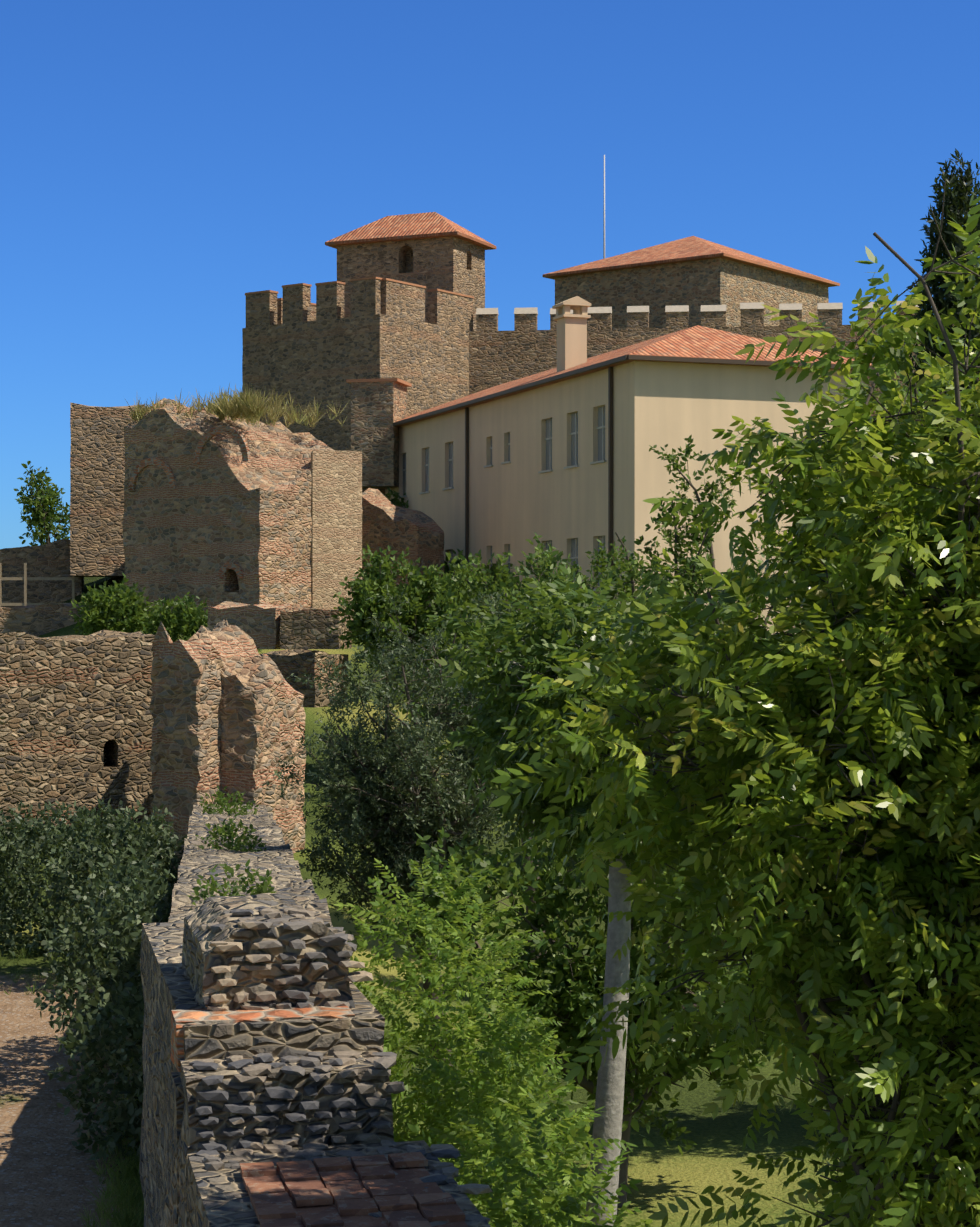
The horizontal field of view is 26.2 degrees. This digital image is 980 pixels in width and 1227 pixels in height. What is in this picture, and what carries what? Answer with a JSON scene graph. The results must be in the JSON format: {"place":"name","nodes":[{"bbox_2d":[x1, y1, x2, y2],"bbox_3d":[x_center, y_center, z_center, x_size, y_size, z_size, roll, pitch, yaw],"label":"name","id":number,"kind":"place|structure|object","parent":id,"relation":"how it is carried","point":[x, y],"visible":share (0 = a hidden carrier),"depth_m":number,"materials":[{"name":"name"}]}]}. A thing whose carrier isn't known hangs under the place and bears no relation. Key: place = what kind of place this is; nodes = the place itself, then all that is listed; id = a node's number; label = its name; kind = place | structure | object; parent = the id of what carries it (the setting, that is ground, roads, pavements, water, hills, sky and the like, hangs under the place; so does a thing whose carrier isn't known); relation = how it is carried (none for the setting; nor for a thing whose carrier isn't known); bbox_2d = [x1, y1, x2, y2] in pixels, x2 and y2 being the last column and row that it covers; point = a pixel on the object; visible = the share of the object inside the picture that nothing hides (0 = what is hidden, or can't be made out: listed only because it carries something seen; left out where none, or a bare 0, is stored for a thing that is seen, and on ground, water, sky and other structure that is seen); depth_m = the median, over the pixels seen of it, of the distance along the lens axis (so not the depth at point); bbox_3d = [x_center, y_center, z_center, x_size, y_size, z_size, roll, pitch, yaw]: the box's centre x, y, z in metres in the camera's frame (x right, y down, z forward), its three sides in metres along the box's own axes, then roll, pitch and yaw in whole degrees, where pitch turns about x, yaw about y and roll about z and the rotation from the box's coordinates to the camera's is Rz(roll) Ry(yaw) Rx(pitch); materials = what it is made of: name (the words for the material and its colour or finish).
{"place":"outdoors","nodes":[
{"label":"outdoors","id":0,"kind":"place"},
{"bbox_2d":[0,577,923,1226],"bbox_3d":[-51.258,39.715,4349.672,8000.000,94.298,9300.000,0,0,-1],"label":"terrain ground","id":1,"kind":"structure","parent":0,"point":[48,1175],"depth_m":34.12,"materials":[{"name":"green plant"}]},
{"bbox_2d":[0,563,77,606],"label":"scaffold wood","id":2,"kind":"object","parent":1,"relation":"on","point":[25,578],"visible":0.54,"depth_m":99.19,"materials":[{"name":"brown wood"}]},
{"bbox_2d":[14,461,69,545],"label":"tree","id":3,"kind":"object","parent":1,"relation":"on","point":[50,497],"depth_m":111.69,"materials":[{"name":"green plant"}]},
{"bbox_2d":[0,539,83,607],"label":"wall","id":4,"kind":"structure","parent":1,"relation":"on","point":[51,559],"depth_m":101.19,"materials":[{"name":"stone"}]},
{"bbox_2d":[0,601,83,636],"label":"terrace wall","id":5,"kind":"structure","parent":1,"relation":"on","point":[41,619],"depth_m":94.27,"materials":[{"name":"stone"}]},
{"bbox_2d":[0,944,143,1226],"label":"path edge grass","id":6,"kind":"structure","parent":1,"relation":"on","point":[131,1171],"depth_m":26.32,"materials":[{"name":"green plant"}]},
{"bbox_2d":[0,630,154,828],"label":"wall","id":7,"kind":"structure","parent":1,"relation":"on","point":[76,720],"depth_m":63.62,"materials":[{"name":"stone"}]},
{"bbox_2d":[0,798,186,1161],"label":"dark bush","id":8,"kind":"object","parent":1,"relation":"on","point":[114,904],"visible":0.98,"depth_m":33.64,"materials":[{"name":"green plant"}]},
{"bbox_2d":[70,402,144,576],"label":"wall","id":9,"kind":"structure","parent":1,"relation":"on","point":[97,464],"depth_m":98.70,"materials":[{"name":"stone"}]},
{"bbox_2d":[69,574,261,652],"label":"bush on ruin","id":10,"kind":"object","parent":1,"relation":"on","point":[100,613],"visible":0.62,"depth_m":85.00,"materials":[{"name":"green plant"}]},
{"bbox_2d":[168,1072,183,1226],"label":"wall side","id":11,"kind":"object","parent":1,"relation":"on","point":[178,1108],"visible":0.19,"depth_m":18.91,"materials":[{"name":"stone"}]},
{"bbox_2d":[149,619,259,868],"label":"stub wall","id":12,"kind":"structure","parent":1,"relation":"on","point":[185,753],"depth_m":60.43,"materials":[{"name":"stone"}]},
{"bbox_2d":[122,398,362,620],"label":"ruined tower","id":13,"kind":"structure","parent":1,"relation":"on","point":[207,518],"depth_m":90.18,"materials":[{"name":"brown stone"}]},
{"bbox_2d":[128,425,250,578],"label":"brick arches","id":14,"kind":"structure","parent":13,"relation":"attached to","point":[239,438],"depth_m":89.46,"materials":[{"name":"brown brick"}]},
{"bbox_2d":[125,380,349,427],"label":"grass on ruin","id":15,"kind":"structure","parent":13,"relation":"on","point":[247,408],"depth_m":90.25,"materials":[{"name":"green plant"}]},
{"bbox_2d":[311,450,361,619],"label":"stone buttress","id":16,"kind":"structure","parent":13,"relation":"attached to","point":[336,517],"depth_m":91.74,"materials":[{"name":"brown stone"}]},
{"bbox_2d":[168,804,332,926],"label":"wall","id":17,"kind":"structure","parent":1,"relation":"on","point":[276,856],"depth_m":35.93,"materials":[{"name":"stone"}]},
{"bbox_2d":[186,786,275,909],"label":"wall weeds","id":18,"kind":"object","parent":17,"relation":"on","point":[225,833],"visible":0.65,"depth_m":39.60,"materials":[{"name":"green plant"}]},
{"bbox_2d":[207,601,306,648],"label":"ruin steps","id":19,"kind":"structure","parent":1,"relation":"on","point":[259,624],"depth_m":79.74,"materials":[{"name":"stone"}]},
{"bbox_2d":[139,922,384,1226],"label":"wall","id":20,"kind":"structure","parent":1,"relation":"on","point":[166,985],"depth_m":20.77,"materials":[{"name":"stone"}]},
{"bbox_2d":[182,893,354,1010],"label":"stone wall block","id":21,"kind":"structure","parent":20,"relation":"on","point":[201,957],"depth_m":19.48,"materials":[{"name":"stone"}]},
{"bbox_2d":[219,654,306,853],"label":"stub wall","id":22,"kind":"structure","parent":1,"relation":"on","point":[262,713],"depth_m":61.22,"materials":[{"name":"stone"}]},
{"bbox_2d":[178,1051,393,1226],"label":"step wall","id":23,"kind":"structure","parent":1,"relation":"on","point":[192,1085],"depth_m":18.30,"materials":[{"name":"stone"}]},
{"bbox_2d":[170,1006,354,1071],"bbox_3d":[-2.077,3.858,19.168,1.615,0.447,0.639,0,0,-13],"label":"brick wall step","id":24,"kind":"object","parent":23,"relation":"on","point":[181,1018],"visible":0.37,"depth_m":19.02,"materials":[{"name":"orange brick"}]},
{"bbox_2d":[262,649,348,707],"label":"stone wall","id":25,"kind":"structure","parent":1,"relation":"on","point":[289,662],"depth_m":69.69,"materials":[{"name":"stone"}]},
{"bbox_2d":[280,607,351,648],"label":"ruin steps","id":26,"kind":"structure","parent":1,"relation":"on","point":[303,628],"depth_m":78.91,"materials":[{"name":"stone"}]},
{"bbox_2d":[187,1140,490,1226],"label":"landing wall","id":27,"kind":"structure","parent":1,"relation":"on","point":[219,1198],"depth_m":17.09,"materials":[{"name":"stone"}]},
{"bbox_2d":[189,906,491,1226],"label":"rubble stone wall","id":28,"kind":"structure","parent":27,"relation":"on","point":[314,1146],"depth_m":18.32,"materials":[{"name":"grey stone"}]},
{"bbox_2d":[240,1152,467,1226],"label":"brick paving","id":29,"kind":"structure","parent":27,"relation":"on","point":[329,1192],"depth_m":16.44,"materials":[{"name":"brick"}]},
{"bbox_2d":[242,314,468,450],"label":"crenellated tower","id":30,"kind":"structure","parent":1,"relation":"on","point":[319,360],"depth_m":122.87,"materials":[{"name":"stone"}]},
{"bbox_2d":[245,276,473,330],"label":"battlements","id":31,"kind":"object","parent":30,"relation":"on","point":[384,296],"visible":0.79,"depth_m":123.32,"materials":[{"name":"stone"}]},
{"bbox_2d":[351,381,406,488],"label":"turret","id":32,"kind":"object","parent":30,"relation":"attached to","point":[378,409],"visible":0.79,"depth_m":107.92,"materials":[{"name":"stone"}]},
{"bbox_2d":[346,378,411,386],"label":"roof slab","id":33,"kind":"structure","parent":32,"relation":"on","point":[397,380],"depth_m":107.96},
{"bbox_2d":[362,489,384,495],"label":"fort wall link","id":34,"kind":"object","parent":1,"relation":"on","point":[382,491],"depth_m":110.92,"materials":[{"name":"stone"}]},
{"bbox_2d":[362,488,444,607],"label":"ruin wall","id":35,"kind":"structure","parent":1,"relation":"on","point":[386,522],"depth_m":97.12,"materials":[{"name":"stone"}]},
{"bbox_2d":[262,585,555,1065],"bbox_3d":[-1.100,4.068,39.637,6.293,9.164,5.284,0,0,-1],"label":"olive tree","id":36,"kind":"object","parent":1,"relation":"on","point":[388,846],"depth_m":39.15,"materials":[{"name":"green plant"}]},
{"bbox_2d":[337,236,484,330],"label":"tower","id":37,"kind":"structure","parent":1,"relation":"on","point":[453,264],"depth_m":129.74,"materials":[{"name":"brown stone"}]},
{"bbox_2d":[325,212,495,249],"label":"tower roof","id":38,"kind":"structure","parent":37,"relation":"on","point":[411,226],"depth_m":130.09,"materials":[{"name":"orange tile"}]},
{"bbox_2d":[328,544,500,725],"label":"tree","id":39,"kind":"object","parent":1,"relation":"on","point":[368,585],"depth_m":71.02,"materials":[{"name":"green plant"}]},
{"bbox_2d":[384,486,516,618],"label":"bush","id":40,"kind":"object","parent":1,"relation":"on","point":[395,500],"visible":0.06,"depth_m":98.98,"materials":[{"name":"green plant"}]},
{"bbox_2d":[378,544,601,959],"bbox_3d":[0.428,3.388,51.739,6.389,10.337,5.992,0,0,-1],"label":"broad tree","id":41,"kind":"object","parent":1,"relation":"on","point":[521,596],"depth_m":51.75,"materials":[{"name":"green plant"}]},
{"bbox_2d":[333,853,652,1226],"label":"bright bush","id":42,"kind":"object","parent":1,"relation":"on","point":[506,1207],"visible":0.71,"depth_m":24.60,"materials":[{"name":"green plant"}]},
{"bbox_2d":[438,532,633,624],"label":"tree","id":43,"kind":"object","parent":1,"relation":"on","point":[506,580],"depth_m":67.99,"materials":[{"name":"green plant"}]},
{"bbox_2d":[372,731,806,1207],"bbox_3d":[2.218,4.916,30.508,6.891,8.225,4.726,0,0,-35],"label":"tree","id":44,"kind":"object","parent":1,"relation":"on","point":[584,1000],"depth_m":30.22,"materials":[{"name":"green plant"}]},
{"bbox_2d":[426,548,773,1225],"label":"slender tree","id":45,"kind":"object","parent":1,"relation":"on","point":[541,629],"depth_m":21.93,"materials":[{"name":"green plant"}]},
{"bbox_2d":[562,435,786,652],"bbox_3d":[5.781,1.462,59.700,7.870,13.196,5.720,0,0,-1],"label":"broad tree","id":46,"kind":"object","parent":1,"relation":"on","point":[686,563],"depth_m":60.44,"materials":[{"name":"green plant"}]},
{"bbox_2d":[555,258,828,328],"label":"tower","id":47,"kind":"structure","parent":1,"relation":"on","point":[697,284],"depth_m":139.70,"materials":[{"name":"brown stone"}]},
{"bbox_2d":[603,155,604,258],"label":"flag pole","id":48,"kind":"object","parent":47,"relation":"on","point":[604,215],"visible":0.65,"depth_m":150.03,"materials":[{"name":"metal"}]},
{"bbox_2d":[543,236,839,286],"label":"tower roof","id":49,"kind":"structure","parent":47,"relation":"on","point":[690,248],"depth_m":141.62,"materials":[{"name":"orange tile"}]},
{"bbox_2d":[469,324,978,446],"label":"fortress curtain wall","id":50,"kind":"structure","parent":1,"relation":"on","point":[496,358],"depth_m":126.42,"materials":[{"name":"stone"}]},
{"bbox_2d":[476,301,918,330],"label":"merlon caps","id":51,"kind":"object","parent":50,"relation":"on","point":[752,313],"visible":0.62,"depth_m":125.39,"materials":[{"name":"stone"}]},
{"bbox_2d":[489,179,979,1226],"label":"tree","id":52,"kind":"object","parent":1,"relation":"on","point":[891,719],"depth_m":13.96,"materials":[{"name":"green plant"}]},
{"bbox_2d":[897,149,979,443],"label":"cypress tree","id":53,"kind":"object","parent":1,"relation":"on","point":[956,198],"depth_m":44.79,"materials":[{"name":"green plant"}]},
{"bbox_2d":[0,0,979,548],"label":"sky","id":54,"kind":"structure","parent":0,"point":[164,164],"materials":[{"name":"blue"}]},
{"bbox_2d":[385,361,865,690],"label":"cream building","id":55,"kind":"structure","parent":0,"point":[517,501],"depth_m":83.99,"materials":[{"name":"paint"}]},
{"bbox_2d":[398,406,605,590],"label":"window frames","id":56,"kind":"structure","parent":55,"relation":"attached to","point":[567,467],"depth_m":88.78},
{"bbox_2d":[403,406,604,585],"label":"windows","id":57,"kind":"structure","parent":56,"relation":"in","point":[573,462],"depth_m":86.66,"materials":[{"name":"grey glass"}]},
{"bbox_2d":[393,355,874,599],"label":"gutters and downspouts","id":58,"kind":"object","parent":55,"relation":"attached to","point":[610,403],"visible":0.5,"depth_m":82.01,"materials":[{"name":"brown metal"}]},
{"bbox_2d":[396,325,871,426],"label":"tiled roof","id":59,"kind":"structure","parent":55,"relation":"attached to","point":[697,341],"depth_m":83.94,"materials":[{"name":"orange tile"}]},
{"bbox_2d":[552,296,590,371],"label":"chimney","id":60,"kind":"object","parent":59,"relation":"on","point":[571,340],"visible":0.94,"depth_m":90.47,"materials":[{"name":"beige paint"}]},
{"bbox_2d":[722,326,979,1111],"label":"tree","id":61,"kind":"object","parent":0,"point":[766,480],"depth_m":16.26,"materials":[{"name":"green plant"}]},
{"bbox_2d":[768,950,979,1226],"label":"shrub","id":62,"kind":"object","parent":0,"point":[961,1155],"depth_m":14.65,"materials":[{"name":"green plant"}]}
]}

